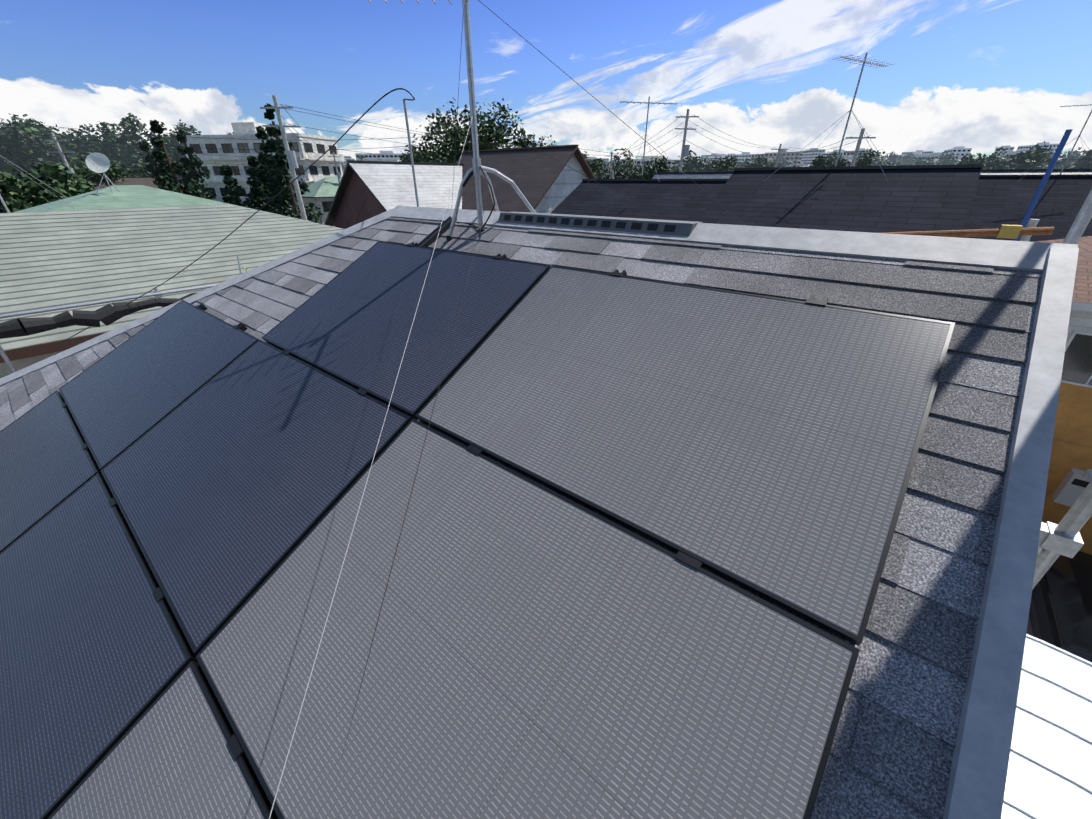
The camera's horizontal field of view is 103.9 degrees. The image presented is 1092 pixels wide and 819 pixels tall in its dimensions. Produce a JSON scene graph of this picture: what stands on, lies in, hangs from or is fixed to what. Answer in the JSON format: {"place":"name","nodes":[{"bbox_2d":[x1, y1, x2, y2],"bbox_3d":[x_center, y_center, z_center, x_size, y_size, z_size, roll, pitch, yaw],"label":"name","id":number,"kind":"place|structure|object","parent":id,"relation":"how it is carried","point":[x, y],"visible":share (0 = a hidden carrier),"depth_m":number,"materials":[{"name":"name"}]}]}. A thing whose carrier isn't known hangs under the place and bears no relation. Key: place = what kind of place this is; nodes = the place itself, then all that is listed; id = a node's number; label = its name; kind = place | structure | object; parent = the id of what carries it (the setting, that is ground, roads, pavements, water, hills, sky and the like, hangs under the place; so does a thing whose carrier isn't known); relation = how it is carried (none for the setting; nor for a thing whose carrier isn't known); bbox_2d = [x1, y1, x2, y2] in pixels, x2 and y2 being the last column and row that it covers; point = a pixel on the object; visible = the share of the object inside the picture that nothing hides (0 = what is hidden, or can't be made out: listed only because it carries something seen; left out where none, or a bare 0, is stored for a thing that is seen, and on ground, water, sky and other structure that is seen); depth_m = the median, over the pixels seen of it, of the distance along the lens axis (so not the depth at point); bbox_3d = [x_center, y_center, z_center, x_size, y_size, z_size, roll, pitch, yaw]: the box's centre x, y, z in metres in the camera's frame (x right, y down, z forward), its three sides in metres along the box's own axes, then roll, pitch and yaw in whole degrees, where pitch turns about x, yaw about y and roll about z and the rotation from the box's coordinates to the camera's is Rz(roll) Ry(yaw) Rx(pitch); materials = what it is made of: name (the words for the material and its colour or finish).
{"place":"outdoors","nodes":[
{"label":"outdoors","id":0,"kind":"place"},
{"bbox_2d":[13,185,310,221],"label":"roof","id":1,"kind":"structure","parent":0,"point":[136,196],"depth_m":18.62,"materials":[{"name":"green metal"}]},
{"bbox_2d":[86,152,121,193],"bbox_3d":[-18.737,-9.916,17.982,0.964,1.580,0.897,21,35,34],"label":"satellite dish","id":2,"kind":"object","parent":1,"relation":"on","point":[98,162],"visible":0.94,"depth_m":17.88,"materials":[{"name":"metal"}]},
{"bbox_2d":[0,204,343,377],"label":"roof","id":3,"kind":"structure","parent":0,"point":[49,259],"depth_m":8.28,"materials":[{"name":"metal"}]},
{"bbox_2d":[456,144,595,212],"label":"house","id":4,"kind":"structure","parent":0,"point":[544,183],"depth_m":19.07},
{"bbox_2d":[0,0,1091,161],"label":"sky","id":5,"kind":"structure","parent":0,"point":[981,76],"materials":[{"name":"blue"}]},
{"bbox_2d":[551,179,727,221],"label":"roof","id":6,"kind":"structure","parent":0,"point":[680,199],"depth_m":13.51,"materials":[{"name":"tile"}]},
{"bbox_2d":[652,171,733,178],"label":"house","id":7,"kind":"structure","parent":0,"point":[697,175],"depth_m":29.65,"materials":[{"name":"grey"}]},
{"bbox_2d":[901,150,933,154],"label":"skyline block","id":8,"kind":"structure","parent":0,"point":[922,151],"depth_m":746.79,"materials":[{"name":"grey concrete"}]},
{"bbox_2d":[912,152,959,162],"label":"skyline block","id":9,"kind":"structure","parent":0,"point":[936,155],"depth_m":356.91,"materials":[{"name":"grey concrete"}]},
{"bbox_2d":[960,174,1091,241],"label":"roof","id":10,"kind":"structure","parent":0,"point":[997,201],"depth_m":16.20,"materials":[{"name":"tile"}]},
{"bbox_2d":[0,52,1091,222],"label":"television antennas","id":11,"kind":"object","parent":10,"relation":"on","point":[864,61],"visible":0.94,"depth_m":9.76,"materials":[{"name":"silver metal"}]},
{"bbox_2d":[980,169,1091,174],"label":"house","id":12,"kind":"structure","parent":0,"point":[1035,172],"depth_m":23.52,"materials":[{"name":"grey stone"}]},
{"bbox_2d":[1035,236,1091,554],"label":"orange house","id":13,"kind":"structure","parent":0,"point":[1072,443],"depth_m":9.29,"materials":[{"name":"brown shingle"},{"name":"orange painted stucco"},{"name":"glass"}]},
{"bbox_2d":[1052,468,1090,506],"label":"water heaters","id":14,"kind":"object","parent":13,"relation":"attached to","point":[1071,487],"visible":0.23,"depth_m":9.58,"materials":[{"name":"white metal"}]},
{"bbox_3d":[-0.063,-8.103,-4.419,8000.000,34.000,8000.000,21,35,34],"label":"ground","id":15,"kind":"structure","parent":0,"visible":0},
{"bbox_2d":[51,177,161,189],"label":"town house","id":16,"kind":"structure","parent":15,"relation":"on","point":[146,181],"depth_m":51.60,"materials":[{"name":"brown"}]},
{"bbox_2d":[186,122,344,205],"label":"apartment building","id":17,"kind":"structure","parent":15,"relation":"on","point":[232,143],"depth_m":79.87,"materials":[{"name":"grey concrete"}]},
{"bbox_2d":[295,176,341,226],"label":"town house","id":18,"kind":"structure","parent":15,"relation":"on","point":[322,192],"depth_m":59.00,"materials":[{"name":"green metal"}]},
{"bbox_2d":[339,154,350,163],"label":"skyline block","id":19,"kind":"structure","parent":15,"relation":"on","point":[348,157],"depth_m":791.23,"materials":[{"name":"grey concrete"}]},
{"bbox_2d":[342,160,401,172],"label":"building","id":20,"kind":"structure","parent":15,"relation":"on","point":[379,160],"depth_m":96.44,"materials":[{"name":"grey"}]},
{"bbox_2d":[355,151,408,160],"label":"skyline block","id":21,"kind":"structure","parent":15,"relation":"on","point":[382,156],"depth_m":343.67,"materials":[{"name":"white"}]},
{"bbox_2d":[324,160,463,228],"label":"maroon house","id":22,"kind":"structure","parent":15,"relation":"on","point":[366,190],"depth_m":18.91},
{"bbox_2d":[0,98,961,223],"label":"trees","id":23,"kind":"object","parent":15,"relation":"on","point":[267,184],"visible":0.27,"depth_m":47.73,"materials":[{"name":"green plant"}]},
{"bbox_2d":[0,205,1078,818],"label":"house roof","id":24,"kind":"structure","parent":15,"relation":"on","point":[926,721],"depth_m":1.28,"materials":[{"name":"grey tile"}]},
{"bbox_2d":[0,391,101,552],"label":"solar panel","id":25,"kind":"object","parent":24,"relation":"on","point":[48,463],"visible":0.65,"depth_m":2.72,"materials":[{"name":"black glass"}]},
{"bbox_2d":[0,473,197,818],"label":"solar panel","id":26,"kind":"object","parent":24,"relation":"on","point":[97,655],"visible":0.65,"depth_m":1.69,"materials":[{"name":"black glass"}]},
{"bbox_2d":[59,300,258,469],"bbox_3d":[-2.935,-0.324,3.216,1.722,0.588,1.067,21,35,34],"label":"solar panel","id":27,"kind":"object","parent":24,"relation":"on","point":[123,396],"visible":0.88,"depth_m":3.07,"materials":[{"name":"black glass"}]},
{"bbox_2d":[48,661,277,818],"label":"solar panel","id":28,"kind":"object","parent":24,"relation":"on","point":[176,751],"visible":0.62,"depth_m":1.30,"materials":[{"name":"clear glass"}]},
{"bbox_2d":[59,88,418,343],"bbox_3d":[-3.816,-2.028,5.160,5.790,2.681,1.026,6,29,11],"label":"cable","id":29,"kind":"object","parent":24,"relation":"on","point":[410,146],"visible":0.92,"depth_m":4.29,"materials":[{"name":"black"}]},
{"bbox_2d":[100,339,411,653],"bbox_3d":[-1.596,0.205,2.239,1.722,0.580,1.038,21,35,34],"label":"solar panel","id":30,"kind":"object","parent":24,"relation":"on","point":[230,484],"visible":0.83,"depth_m":2.05,"materials":[{"name":"blue glass"}]},
{"bbox_2d":[262,241,549,418],"bbox_3d":[-0.944,-0.650,2.687,1.722,0.588,1.067,21,35,34],"label":"solar panel","id":31,"kind":"object","parent":24,"relation":"on","point":[351,324],"visible":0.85,"depth_m":2.52,"materials":[{"name":"black glass"}]},
{"bbox_2d":[269,0,744,818],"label":"antenna mast","id":32,"kind":"object","parent":24,"relation":"on","point":[477,170],"visible":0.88,"depth_m":2.79,"materials":[{"name":"metal"}]},
{"bbox_2d":[196,419,859,818],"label":"solar panel","id":33,"kind":"object","parent":24,"relation":"on","point":[538,651],"visible":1,"depth_m":1.19,"materials":[{"name":"grey glass"}]},
{"bbox_2d":[415,266,954,645],"bbox_3d":[0.405,-0.130,1.718,1.722,0.588,1.067,21,35,34],"label":"solar panel","id":34,"kind":"object","parent":24,"relation":"on","point":[766,447],"visible":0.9,"depth_m":1.48,"materials":[{"name":"grey glass"}]},
{"bbox_2d":[0,129,1091,589],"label":"scaffold pipes","id":35,"kind":"object","parent":15,"relation":"on","point":[1062,537],"visible":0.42,"depth_m":3.22,"materials":[{"name":"metal"}]},
{"bbox_2d":[0,113,1091,179],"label":"trees","id":36,"kind":"object","parent":15,"relation":"on","point":[17,142],"visible":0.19,"depth_m":102.29,"materials":[{"name":"green plant"}]},
{"bbox_2d":[21,95,1080,220],"bbox_3d":[6.698,-21.544,42.974,92.138,12.500,43.219,0,28,0],"label":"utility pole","id":37,"kind":"object","parent":15,"relation":"on","point":[292,160],"visible":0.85,"depth_m":27.79,"materials":[{"name":"concrete"}]},
{"bbox_2d":[585,157,608,165],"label":"skyline block","id":38,"kind":"structure","parent":15,"relation":"on","point":[604,159],"depth_m":671.54,"materials":[{"name":"grey concrete"}]},
{"bbox_2d":[612,156,684,171],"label":"skyline block","id":39,"kind":"structure","parent":15,"relation":"on","point":[637,161],"depth_m":275.75,"materials":[{"name":"grey concrete"}]},
{"bbox_2d":[701,153,725,161],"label":"skyline block","id":40,"kind":"structure","parent":15,"relation":"on","point":[711,155],"depth_m":838.34,"materials":[{"name":"grey concrete"}]},
{"bbox_2d":[705,156,724,161],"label":"skyline block","id":41,"kind":"structure","parent":15,"relation":"on","point":[709,158],"depth_m":713.71,"materials":[{"name":"grey concrete"}]},
{"bbox_2d":[727,152,763,163],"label":"skyline block","id":42,"kind":"structure","parent":15,"relation":"on","point":[743,156],"depth_m":487.84,"materials":[{"name":"white concrete"}]},
{"bbox_2d":[764,150,802,166],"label":"skyline block","id":43,"kind":"structure","parent":15,"relation":"on","point":[788,156],"depth_m":378.39,"materials":[{"name":"grey concrete"}]},
{"bbox_2d":[800,148,825,164],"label":"skyline block","id":44,"kind":"structure","parent":15,"relation":"on","point":[808,156],"depth_m":554.01,"materials":[{"name":"grey concrete"}]},
{"bbox_2d":[822,150,852,156],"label":"skyline block","id":45,"kind":"structure","parent":15,"relation":"on","point":[823,154],"depth_m":521.76,"materials":[{"name":"grey"}]},
{"bbox_2d":[826,150,853,157],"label":"skyline block","id":46,"kind":"structure","parent":15,"relation":"on","point":[843,153],"depth_m":457.23,"materials":[{"name":"grey"}]},
{"bbox_2d":[697,164,983,237],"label":"roof","id":47,"kind":"structure","parent":15,"relation":"on","point":[902,198],"depth_m":9.27,"materials":[{"name":"tile"}]},
{"bbox_2d":[853,148,871,153],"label":"skyline block","id":48,"kind":"structure","parent":15,"relation":"on","point":[861,149],"depth_m":580.96,"materials":[{"name":"grey"}]},
{"bbox_2d":[895,152,929,159],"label":"skyline block","id":49,"kind":"structure","parent":15,"relation":"on","point":[918,153],"depth_m":394.56,"materials":[{"name":"grey"}]},
{"bbox_2d":[944,146,971,158],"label":"skyline block","id":50,"kind":"structure","parent":15,"relation":"on","point":[961,151],"depth_m":420.54,"materials":[{"name":"white concrete"}]},
{"bbox_2d":[994,145,1014,154],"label":"skyline block","id":51,"kind":"structure","parent":15,"relation":"on","point":[1009,148],"depth_m":472.22,"materials":[{"name":"grey concrete"}]},
{"bbox_2d":[990,151,1023,161],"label":"skyline block","id":52,"kind":"structure","parent":15,"relation":"on","point":[1008,153],"depth_m":319.94,"materials":[{"name":"grey concrete"}]},
{"bbox_2d":[1016,142,1058,153],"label":"skyline block","id":53,"kind":"structure","parent":15,"relation":"on","point":[1028,147],"depth_m":480.36,"materials":[{"name":"grey concrete"}]},
{"bbox_2d":[1001,469,1091,818],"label":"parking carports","id":54,"kind":"object","parent":15,"relation":"on","point":[1049,773],"visible":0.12,"depth_m":4.50,"materials":[{"name":"white metal"}]},
{"bbox_2d":[1029,551,1091,662],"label":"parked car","id":55,"kind":"object","parent":15,"relation":"on","point":[1060,613],"visible":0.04,"depth_m":7.58,"materials":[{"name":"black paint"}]}
]}

